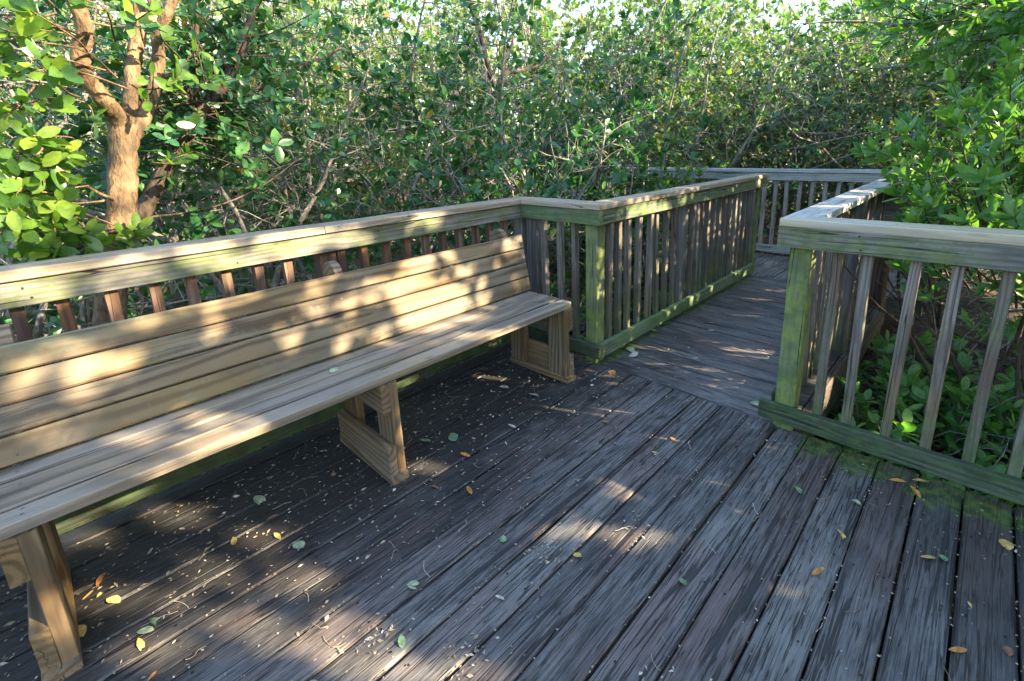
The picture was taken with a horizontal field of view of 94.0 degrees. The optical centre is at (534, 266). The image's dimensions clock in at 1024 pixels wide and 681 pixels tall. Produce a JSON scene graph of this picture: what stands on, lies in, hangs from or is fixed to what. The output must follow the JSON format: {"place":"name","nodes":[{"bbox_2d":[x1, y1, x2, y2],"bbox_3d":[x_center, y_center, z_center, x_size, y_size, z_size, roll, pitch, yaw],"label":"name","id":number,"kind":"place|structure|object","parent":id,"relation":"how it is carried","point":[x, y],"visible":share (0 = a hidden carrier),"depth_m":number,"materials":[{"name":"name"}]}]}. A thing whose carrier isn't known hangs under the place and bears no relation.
{"place":"outdoors","nodes":[
{"label":"outdoors","id":0,"kind":"place"},
{"bbox_2d":[2,0,923,168],"label":"sky","id":1,"kind":"structure","parent":0,"point":[576,14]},
{"bbox_2d":[0,155,1023,680],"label":"ground","id":2,"kind":"structure","parent":0,"point":[918,327],"depth_m":4.96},
{"bbox_2d":[0,0,149,433],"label":"mangrove tree","id":3,"kind":"object","parent":2,"relation":"on","point":[39,321],"visible":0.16,"depth_m":3.37,"materials":[{"name":"green plant"}]},
{"bbox_2d":[3,2,202,239],"bbox_3d":[-7.069,-2.572,8.116,4.847,5.363,3.816,11,19,42],"label":"mangrove tree","id":4,"kind":"object","parent":2,"relation":"on","point":[64,8],"visible":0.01,"depth_m":6.92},
{"bbox_2d":[0,0,208,330],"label":"mangrove tree","id":5,"kind":"object","parent":2,"relation":"on","point":[103,131],"visible":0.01,"depth_m":5.38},
{"bbox_2d":[0,0,225,511],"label":"mangrove tree","id":6,"kind":"object","parent":2,"relation":"on","point":[49,226],"visible":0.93,"depth_m":1.99,"materials":[{"name":"green plant"}]},
{"bbox_2d":[0,0,246,342],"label":"mangrove tree","id":7,"kind":"object","parent":2,"relation":"on","point":[85,95],"visible":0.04,"depth_m":4.51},
{"bbox_2d":[1,0,267,236],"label":"mangrove tree","id":8,"kind":"object","parent":2,"relation":"on","point":[107,49],"visible":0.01,"depth_m":7.80,"materials":[{"name":"green plant"}]},
{"bbox_2d":[0,187,279,325],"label":"tree","id":9,"kind":"object","parent":2,"relation":"on","point":[269,272],"visible":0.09,"depth_m":5.08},
{"bbox_2d":[0,0,283,414],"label":"mangrove tree","id":10,"kind":"object","parent":2,"relation":"on","point":[86,315],"visible":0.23,"depth_m":3.12,"materials":[{"name":"green plant"}]},
{"bbox_2d":[4,0,283,335],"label":"mangrove tree","id":11,"kind":"object","parent":2,"relation":"on","point":[93,156],"visible":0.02,"depth_m":5.46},
{"bbox_2d":[6,0,321,302],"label":"mangrove tree","id":12,"kind":"object","parent":2,"relation":"on","point":[210,16],"visible":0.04,"depth_m":5.95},
{"bbox_2d":[0,13,402,369],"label":"mangrove tree","id":13,"kind":"object","parent":2,"relation":"on","point":[96,182],"visible":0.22,"depth_m":3.21,"materials":[{"name":"green plant"}]},
{"bbox_2d":[46,0,369,497],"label":"mangrove tree","id":14,"kind":"object","parent":2,"relation":"on","point":[177,133],"visible":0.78,"depth_m":2.71,"materials":[{"name":"green plant"}]},
{"bbox_2d":[0,0,417,343],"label":"mangrove tree","id":15,"kind":"object","parent":2,"relation":"on","point":[212,219],"visible":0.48,"depth_m":3.50,"materials":[{"name":"green plant"}]},
{"bbox_2d":[142,0,440,263],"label":"mangrove tree","id":16,"kind":"object","parent":2,"relation":"on","point":[367,76],"visible":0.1,"depth_m":7.39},
{"bbox_2d":[161,0,427,300],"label":"mangrove tree","id":17,"kind":"object","parent":2,"relation":"on","point":[373,175],"visible":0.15,"depth_m":5.38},
{"bbox_2d":[179,0,433,345],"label":"mangrove tree","id":18,"kind":"object","parent":2,"relation":"on","point":[338,193],"visible":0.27,"depth_m":4.25,"materials":[{"name":"green plant"}]},
{"bbox_2d":[204,0,418,225],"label":"mangrove tree","id":19,"kind":"object","parent":2,"relation":"on","point":[332,2],"visible":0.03,"depth_m":9.39,"materials":[{"name":"green plant"}]},
{"bbox_2d":[170,0,480,286],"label":"mangrove tree","id":20,"kind":"object","parent":2,"relation":"on","point":[349,100],"visible":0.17,"depth_m":5.88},
{"bbox_2d":[243,0,429,280],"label":"mangrove tree","id":21,"kind":"object","parent":2,"relation":"on","point":[295,51],"visible":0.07,"depth_m":7.09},
{"bbox_2d":[264,172,436,306],"bbox_3d":[-2.399,-0.453,6.846,0.175,1.621,2.767,7,17,32],"label":"tree","id":22,"kind":"object","parent":2,"relation":"on","point":[348,181],"visible":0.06,"depth_m":6.64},
{"bbox_2d":[250,0,461,177],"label":"mangrove tree","id":23,"kind":"object","parent":2,"relation":"on","point":[392,18],"visible":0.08,"depth_m":10.01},
{"bbox_2d":[277,0,439,212],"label":"mangrove tree","id":24,"kind":"object","parent":2,"relation":"on","point":[345,36],"visible":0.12,"depth_m":8.58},
{"bbox_2d":[212,0,527,255],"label":"mangrove tree","id":25,"kind":"object","parent":2,"relation":"on","point":[312,52],"visible":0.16,"depth_m":6.35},
{"bbox_2d":[262,0,507,217],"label":"mangrove tree","id":26,"kind":"object","parent":2,"relation":"on","point":[289,16],"visible":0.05,"depth_m":10.11,"materials":[{"name":"green plant"}]},
{"bbox_2d":[294,0,494,212],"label":"mangrove tree","id":27,"kind":"object","parent":2,"relation":"on","point":[371,21],"visible":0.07,"depth_m":11.34,"materials":[{"name":"green plant"}]},
{"bbox_2d":[302,0,538,206],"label":"mangrove tree","id":28,"kind":"object","parent":2,"relation":"on","point":[391,3],"visible":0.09,"depth_m":7.42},
{"bbox_2d":[212,0,630,240],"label":"mangrove tree","id":29,"kind":"object","parent":2,"relation":"on","point":[575,83],"visible":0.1,"depth_m":8.42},
{"bbox_2d":[334,0,569,233],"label":"mangrove tree","id":30,"kind":"object","parent":2,"relation":"on","point":[490,53],"visible":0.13,"depth_m":7.78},
{"bbox_2d":[350,0,560,286],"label":"mangrove tree","id":31,"kind":"object","parent":2,"relation":"on","point":[388,23],"visible":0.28,"depth_m":5.45,"materials":[{"name":"green plant"}]},
{"bbox_2d":[327,0,589,314],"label":"mangrove tree","id":32,"kind":"object","parent":2,"relation":"on","point":[489,24],"visible":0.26,"depth_m":4.10,"materials":[{"name":"green plant"}]},
{"bbox_2d":[4,0,942,186],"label":"woods","id":33,"kind":"object","parent":2,"relation":"on","point":[538,71],"visible":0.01,"depth_m":20.11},
{"bbox_2d":[343,0,615,199],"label":"mangrove tree","id":34,"kind":"object","parent":2,"relation":"on","point":[594,17],"depth_m":12.84,"materials":[{"name":"green plant"}]},
{"bbox_2d":[328,0,643,315],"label":"mangrove tree","id":35,"kind":"object","parent":2,"relation":"on","point":[436,80],"visible":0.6,"depth_m":4.00,"materials":[{"name":"green plant"}]},
{"bbox_2d":[410,0,586,185],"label":"mangrove tree","id":36,"kind":"object","parent":2,"relation":"on","point":[549,24],"visible":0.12,"depth_m":9.82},
{"bbox_2d":[372,47,648,281],"bbox_3d":[-0.188,-0.458,4.164,1.907,2.750,2.194,11,19,42],"label":"mangrove tree","id":37,"kind":"object","parent":2,"relation":"on","point":[529,184],"visible":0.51,"depth_m":3.94,"materials":[{"name":"green plant"}]},
{"bbox_2d":[0,342,1023,680],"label":"deck","id":38,"kind":"structure","parent":2,"relation":"on","point":[590,602],"depth_m":1.70,"materials":[{"name":"wood"}]},
{"bbox_2d":[0,196,529,534],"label":"railing","id":39,"kind":"object","parent":38,"relation":"on","point":[60,282],"visible":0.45,"depth_m":2.12,"materials":[{"name":"wood"}]},
{"bbox_2d":[0,228,575,680],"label":"bench","id":40,"kind":"object","parent":38,"relation":"on","point":[42,488],"visible":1,"depth_m":1.80,"materials":[{"name":"brown wood"}]},
{"bbox_2d":[21,359,970,680],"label":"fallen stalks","id":41,"kind":"object","parent":38,"relation":"on","point":[425,571],"visible":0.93,"depth_m":1.65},
{"bbox_2d":[0,284,1023,680],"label":"deck litter","id":42,"kind":"object","parent":38,"relation":"on","point":[438,546],"visible":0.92,"depth_m":1.77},
{"bbox_2d":[758,217,1023,505],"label":"railing","id":43,"kind":"object","parent":38,"relation":"on","point":[960,249],"visible":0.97,"depth_m":2.00,"materials":[{"name":"wood"}]},
{"bbox_2d":[373,0,654,300],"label":"mangrove tree","id":44,"kind":"object","parent":2,"relation":"on","point":[525,41],"visible":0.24,"depth_m":5.17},
{"bbox_2d":[5,204,1023,521],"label":"brushwood","id":45,"kind":"object","parent":2,"relation":"on","point":[1003,450],"visible":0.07,"depth_m":3.35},
{"bbox_2d":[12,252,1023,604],"bbox_3d":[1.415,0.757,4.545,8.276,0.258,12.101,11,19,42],"label":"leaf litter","id":46,"kind":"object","parent":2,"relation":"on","point":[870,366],"visible":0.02,"depth_m":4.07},
{"bbox_2d":[440,0,683,192],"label":"mangrove tree","id":47,"kind":"object","parent":2,"relation":"on","point":[601,17],"visible":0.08,"depth_m":11.44,"materials":[{"name":"green plant"}]},
{"bbox_2d":[520,196,604,362],"bbox_3d":[0.167,0.339,3.394,0.811,1.622,0.143,11,19,42],"label":"railing","id":48,"kind":"object","parent":2,"relation":"on","point":[537,213],"visible":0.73,"depth_m":3.19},
{"bbox_2d":[466,5,706,330],"bbox_3d":[0.483,-0.971,4.993,2.400,3.382,1.674,-2,14,1],"label":"mangrove tree","id":49,"kind":"object","parent":2,"relation":"on","point":[621,102],"visible":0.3,"depth_m":4.88,"materials":[{"name":"green plant"}]},
{"bbox_2d":[501,80,689,298],"bbox_3d":[0.481,-0.687,5.363,1.568,2.523,2.161,-10,17,-31],"label":"shrub","id":50,"kind":"object","parent":2,"relation":"on","point":[604,193],"visible":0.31,"depth_m":4.84,"materials":[{"name":"green plant"}]},
{"bbox_2d":[488,0,715,190],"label":"mangrove tree","id":51,"kind":"object","parent":2,"relation":"on","point":[551,36],"visible":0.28,"depth_m":8.26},
{"bbox_2d":[481,0,743,212],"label":"mangrove tree","id":52,"kind":"object","parent":2,"relation":"on","point":[572,40],"visible":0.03,"depth_m":12.08,"materials":[{"name":"green plant"}]},
{"bbox_2d":[522,0,718,301],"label":"mangrove tree","id":53,"kind":"object","parent":2,"relation":"on","point":[639,94],"visible":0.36,"depth_m":4.89,"materials":[{"name":"green plant"}]},
{"bbox_2d":[521,127,720,310],"bbox_3d":[0.774,-0.451,5.310,2.080,2.080,1.672,11,19,42],"label":"shrub","id":54,"kind":"object","parent":2,"relation":"on","point":[698,169],"visible":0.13,"depth_m":5.11,"materials":[{"name":"green plant"}]},
{"bbox_2d":[558,0,721,242],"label":"mangrove tree","id":55,"kind":"object","parent":2,"relation":"on","point":[648,83],"visible":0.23,"depth_m":7.73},
{"bbox_2d":[591,0,698,159],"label":"mangrove tree","id":56,"kind":"object","parent":2,"relation":"on","point":[654,63],"visible":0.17,"depth_m":7.92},
{"bbox_2d":[493,0,799,182],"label":"mangrove tree","id":57,"kind":"object","parent":2,"relation":"on","point":[767,4],"visible":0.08,"depth_m":10.42,"materials":[{"name":"green plant"}]},
{"bbox_2d":[566,0,765,225],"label":"mangrove tree","id":58,"kind":"object","parent":2,"relation":"on","point":[627,5],"visible":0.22,"depth_m":7.66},
{"bbox_2d":[595,173,768,356],"bbox_3d":[1.399,0.100,4.190,0.148,1.621,3.037,11,19,42],"label":"railing","id":59,"kind":"object","parent":2,"relation":"on","point":[722,236],"visible":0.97,"depth_m":3.85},
{"bbox_2d":[536,0,838,239],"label":"mangrove tree","id":60,"kind":"object","parent":2,"relation":"on","point":[721,104],"visible":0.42,"depth_m":7.08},
{"bbox_2d":[644,0,755,181],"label":"mangrove tree","id":61,"kind":"object","parent":2,"relation":"on","point":[704,38],"visible":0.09,"depth_m":9.56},
{"bbox_2d":[589,0,819,218],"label":"mangrove tree","id":62,"kind":"object","parent":2,"relation":"on","point":[730,71],"visible":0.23,"depth_m":8.00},
{"bbox_2d":[645,0,786,180],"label":"mangrove tree","id":63,"kind":"object","parent":2,"relation":"on","point":[763,4],"visible":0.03,"depth_m":13.27,"materials":[{"name":"green plant"}]},
{"bbox_2d":[592,0,862,240],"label":"mangrove tree","id":64,"kind":"object","parent":2,"relation":"on","point":[685,144],"visible":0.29,"depth_m":7.61,"materials":[{"name":"green plant"}]},
{"bbox_2d":[548,238,921,315],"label":"walkway","id":65,"kind":"structure","parent":2,"relation":"on","point":[771,266],"depth_m":5.24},
{"bbox_2d":[584,275,887,438],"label":"walkway","id":66,"kind":"structure","parent":2,"relation":"on","point":[751,328],"depth_m":3.33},
{"bbox_2d":[771,179,913,411],"bbox_3d":[2.192,0.316,3.237,0.313,1.622,2.716,11,19,42],"label":"railing","id":67,"kind":"object","parent":66,"relation":"on","point":[863,202],"visible":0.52,"depth_m":3.08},
{"bbox_2d":[664,18,809,230],"bbox_3d":[3.931,-2.441,9.480,2.883,3.992,4.332,2,15,14],"label":"mangrove tree","id":68,"kind":"object","parent":2,"relation":"on","point":[721,136],"visible":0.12,"depth_m":8.30,"materials":[{"name":"green plant"}]},
{"bbox_2d":[677,0,811,183],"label":"mangrove tree","id":69,"kind":"object","parent":2,"relation":"on","point":[744,12],"visible":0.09,"depth_m":9.88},
{"bbox_2d":[560,167,955,318],"bbox_3d":[2.309,-0.531,6.582,5.078,1.621,0.152,11,19,42],"label":"railing","id":70,"kind":"object","parent":2,"relation":"on","point":[850,176],"visible":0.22,"depth_m":5.71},
{"bbox_2d":[689,0,853,184],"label":"mangrove tree","id":71,"kind":"object","parent":2,"relation":"on","point":[768,22],"visible":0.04,"depth_m":13.72,"materials":[{"name":"green plant"}]},
{"bbox_2d":[676,34,934,244],"bbox_3d":[4.316,-1.967,7.914,3.791,3.738,2.992,11,19,42],"label":"mangrove tree","id":72,"kind":"object","parent":2,"relation":"on","point":[837,149],"visible":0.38,"depth_m":7.77,"materials":[{"name":"green plant"}]},
{"bbox_2d":[729,0,916,190],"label":"mangrove tree","id":73,"kind":"object","parent":2,"relation":"on","point":[827,28],"visible":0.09,"depth_m":8.57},
{"bbox_2d":[698,0,962,200],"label":"mangrove tree","id":74,"kind":"object","parent":2,"relation":"on","point":[791,10],"visible":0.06,"depth_m":14.26,"materials":[{"name":"green plant"}]},
{"bbox_2d":[746,0,936,210],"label":"mangrove tree","id":75,"kind":"object","parent":2,"relation":"on","point":[808,19],"visible":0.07,"depth_m":10.08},
{"bbox_2d":[738,3,956,236],"bbox_3d":[5.203,-2.285,8.480,3.204,4.186,5.441,0,14,6],"label":"mangrove tree","id":76,"kind":"object","parent":2,"relation":"on","point":[778,55],"visible":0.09,"depth_m":8.19,"materials":[{"name":"green plant"}]},
{"bbox_2d":[733,11,998,209],"bbox_3d":[5.182,-1.799,6.820,4.008,3.873,4.241,11,19,42],"label":"mangrove tree","id":77,"kind":"object","parent":2,"relation":"on","point":[778,113],"visible":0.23,"depth_m":6.72,"materials":[{"name":"green plant"}]},
{"bbox_2d":[830,402,901,458],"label":"seedling","id":78,"kind":"object","parent":2,"relation":"on","point":[898,435],"visible":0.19,"depth_m":2.71,"materials":[{"name":"green plant"}]},
{"bbox_2d":[835,375,896,453],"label":"seedling","id":79,"kind":"object","parent":2,"relation":"on","point":[842,380],"visible":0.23,"depth_m":2.90,"materials":[{"name":"green plant"}]},
{"bbox_2d":[833,389,901,429],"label":"seedling","id":80,"kind":"object","parent":2,"relation":"on","point":[866,396],"visible":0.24,"depth_m":2.90,"materials":[{"name":"green plant"}]},
{"bbox_2d":[775,0,960,183],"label":"mangrove tree","id":81,"kind":"object","parent":2,"relation":"on","point":[855,83],"visible":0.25,"depth_m":7.19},
{"bbox_2d":[844,343,894,391],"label":"seedling","id":82,"kind":"object","parent":2,"relation":"on","point":[888,349],"visible":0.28,"depth_m":3.47,"materials":[{"name":"green plant"}]},
{"bbox_2d":[826,404,920,454],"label":"seedling","id":83,"kind":"object","parent":2,"relation":"on","point":[906,425],"visible":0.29,"depth_m":2.66,"materials":[{"name":"green plant"}]},
{"bbox_2d":[858,330,896,376],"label":"seedling","id":84,"kind":"object","parent":2,"relation":"on","point":[861,372],"visible":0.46,"depth_m":3.80,"materials":[{"name":"green plant"}]},
{"bbox_2d":[767,0,998,205],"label":"mangrove tree","id":85,"kind":"object","parent":2,"relation":"on","point":[847,63],"visible":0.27,"depth_m":7.02,"materials":[{"name":"green plant"}]},
{"bbox_2d":[857,359,929,399],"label":"seedling","id":86,"kind":"object","parent":2,"relation":"on","point":[886,364],"visible":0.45,"depth_m":3.41,"materials":[{"name":"green plant"}]},
{"bbox_2d":[771,0,1016,212],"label":"mangrove tree","id":87,"kind":"object","parent":2,"relation":"on","point":[802,50],"visible":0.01,"depth_m":11.72,"materials":[{"name":"green plant"}]},
{"bbox_2d":[805,0,982,201],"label":"mangrove tree","id":88,"kind":"object","parent":2,"relation":"on","point":[854,2],"visible":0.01,"depth_m":9.98,"materials":[{"name":"green plant"}]},
{"bbox_2d":[775,0,1023,189],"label":"overhanging tree","id":89,"kind":"object","parent":2,"relation":"on","point":[829,52],"visible":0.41,"depth_m":5.84,"materials":[{"name":"green plant"}]},
{"bbox_2d":[880,393,922,445],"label":"seedling","id":90,"kind":"object","parent":2,"relation":"on","point":[913,407],"visible":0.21,"depth_m":2.80,"materials":[{"name":"green plant"}]},
{"bbox_2d":[867,334,935,378],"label":"seedling","id":91,"kind":"object","parent":2,"relation":"on","point":[878,342],"visible":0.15,"depth_m":3.70,"materials":[{"name":"green plant"}]},
{"bbox_2d":[796,0,1023,207],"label":"mangrove tree","id":92,"kind":"object","parent":2,"relation":"on","point":[874,135],"visible":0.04,"depth_m":7.57,"materials":[{"name":"green plant"}]},
{"bbox_2d":[892,328,934,379],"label":"seedling","id":93,"kind":"object","parent":2,"relation":"on","point":[927,337],"visible":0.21,"depth_m":3.40,"materials":[{"name":"green plant"}]},
{"bbox_2d":[820,0,1023,195],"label":"mangrove tree","id":94,"kind":"object","parent":2,"relation":"on","point":[838,36],"visible":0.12,"depth_m":7.17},
{"bbox_2d":[843,35,1023,469],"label":"shrub","id":95,"kind":"object","parent":2,"relation":"on","point":[987,180],"visible":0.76,"depth_m":2.52,"materials":[{"name":"green plant"}]},
{"bbox_2d":[846,0,1023,127],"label":"overhanging tree","id":96,"kind":"object","parent":2,"relation":"on","point":[969,24],"visible":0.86,"depth_m":3.83,"materials":[{"name":"green plant"}]},
{"bbox_2d":[850,0,1023,269],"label":"mangrove tree","id":97,"kind":"object","parent":2,"relation":"on","point":[946,103],"visible":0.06,"depth_m":6.65,"materials":[{"name":"green plant"}]},
{"bbox_2d":[899,363,981,449],"bbox_3d":[2.417,0.915,2.892,0.302,0.464,0.536,-2,14,1],"label":"seedling","id":98,"kind":"object","parent":2,"relation":"on","point":[914,370],"visible":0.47,"depth_m":2.93,"materials":[{"name":"green plant"}]},
{"bbox_2d":[904,376,977,438],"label":"seedling","id":99,"kind":"object","parent":2,"relation":"on","point":[965,382],"visible":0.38,"depth_m":2.84,"materials":[{"name":"green plant"}]},
{"bbox_2d":[909,376,1000,446],"bbox_3d":[2.515,0.935,2.886,0.269,0.414,0.479,-12,18,-36],"label":"seedling","id":100,"kind":"object","parent":2,"relation":"on","point":[920,390],"visible":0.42,"depth_m":2.91,"materials":[{"name":"green plant"}]},
{"bbox_2d":[887,0,1023,281],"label":"mangrove tree","id":101,"kind":"object","parent":2,"relation":"on","point":[929,118],"visible":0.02,"depth_m":6.00,"materials":[{"name":"green plant"}]},
{"bbox_2d":[912,381,1007,457],"bbox_3d":[2.529,0.948,2.887,0.370,0.402,0.460,-4,14,-9],"label":"seedling","id":102,"kind":"object","parent":2,"relation":"on","point":[997,426],"visible":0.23,"depth_m":2.78,"materials":[{"name":"green plant"}]},
{"bbox_2d":[947,339,979,397],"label":"seedling","id":103,"kind":"object","parent":2,"relation":"on","point":[964,360],"visible":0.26,"depth_m":3.25,"materials":[{"name":"green plant"}]},
{"bbox_2d":[920,379,1007,458],"bbox_3d":[2.485,0.940,2.811,0.238,0.478,0.555,2,15,15],"label":"seedling","id":104,"kind":"object","parent":2,"relation":"on","point":[968,401],"visible":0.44,"depth_m":2.75,"materials":[{"name":"green plant"}]},
{"bbox_2d":[917,204,1023,364],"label":"shrub","id":105,"kind":"object","parent":2,"relation":"on","point":[981,287],"visible":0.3,"depth_m":4.13,"materials":[{"name":"green plant"}]},
{"bbox_2d":[945,385,1014,457],"bbox_3d":[2.599,0.933,2.780,0.408,0.520,0.224,0,14,8],"label":"seedling","id":106,"kind":"object","parent":2,"relation":"on","point":[956,391],"visible":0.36,"depth_m":2.77,"materials":[{"name":"green plant"}]},
{"bbox_2d":[941,366,1021,441],"bbox_3d":[2.865,0.891,2.928,0.485,0.480,0.366,-2,14,-1],"label":"seedling","id":107,"kind":"object","parent":2,"relation":"on","point":[1001,407],"visible":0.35,"depth_m":2.82,"materials":[{"name":"green plant"}]},
{"bbox_2d":[944,374,1021,416],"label":"seedling","id":108,"kind":"object","parent":2,"relation":"on","point":[1009,385],"visible":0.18,"depth_m":2.88,"materials":[{"name":"green plant"}]},
{"bbox_2d":[942,461,1023,509],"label":"seedling","id":109,"kind":"object","parent":2,"relation":"on","point":[957,485],"visible":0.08,"depth_m":2.27,"materials":[{"name":"green plant"}]},
{"bbox_2d":[967,391,1023,449],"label":"seedling","id":110,"kind":"object","parent":2,"relation":"on","point":[1016,405],"visible":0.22,"depth_m":2.79,"materials":[{"name":"green plant"}]},
{"bbox_2d":[975,409,1018,468],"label":"seedling","id":111,"kind":"object","parent":2,"relation":"on","point":[981,455],"visible":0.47,"depth_m":2.58,"materials":[{"name":"green plant"}]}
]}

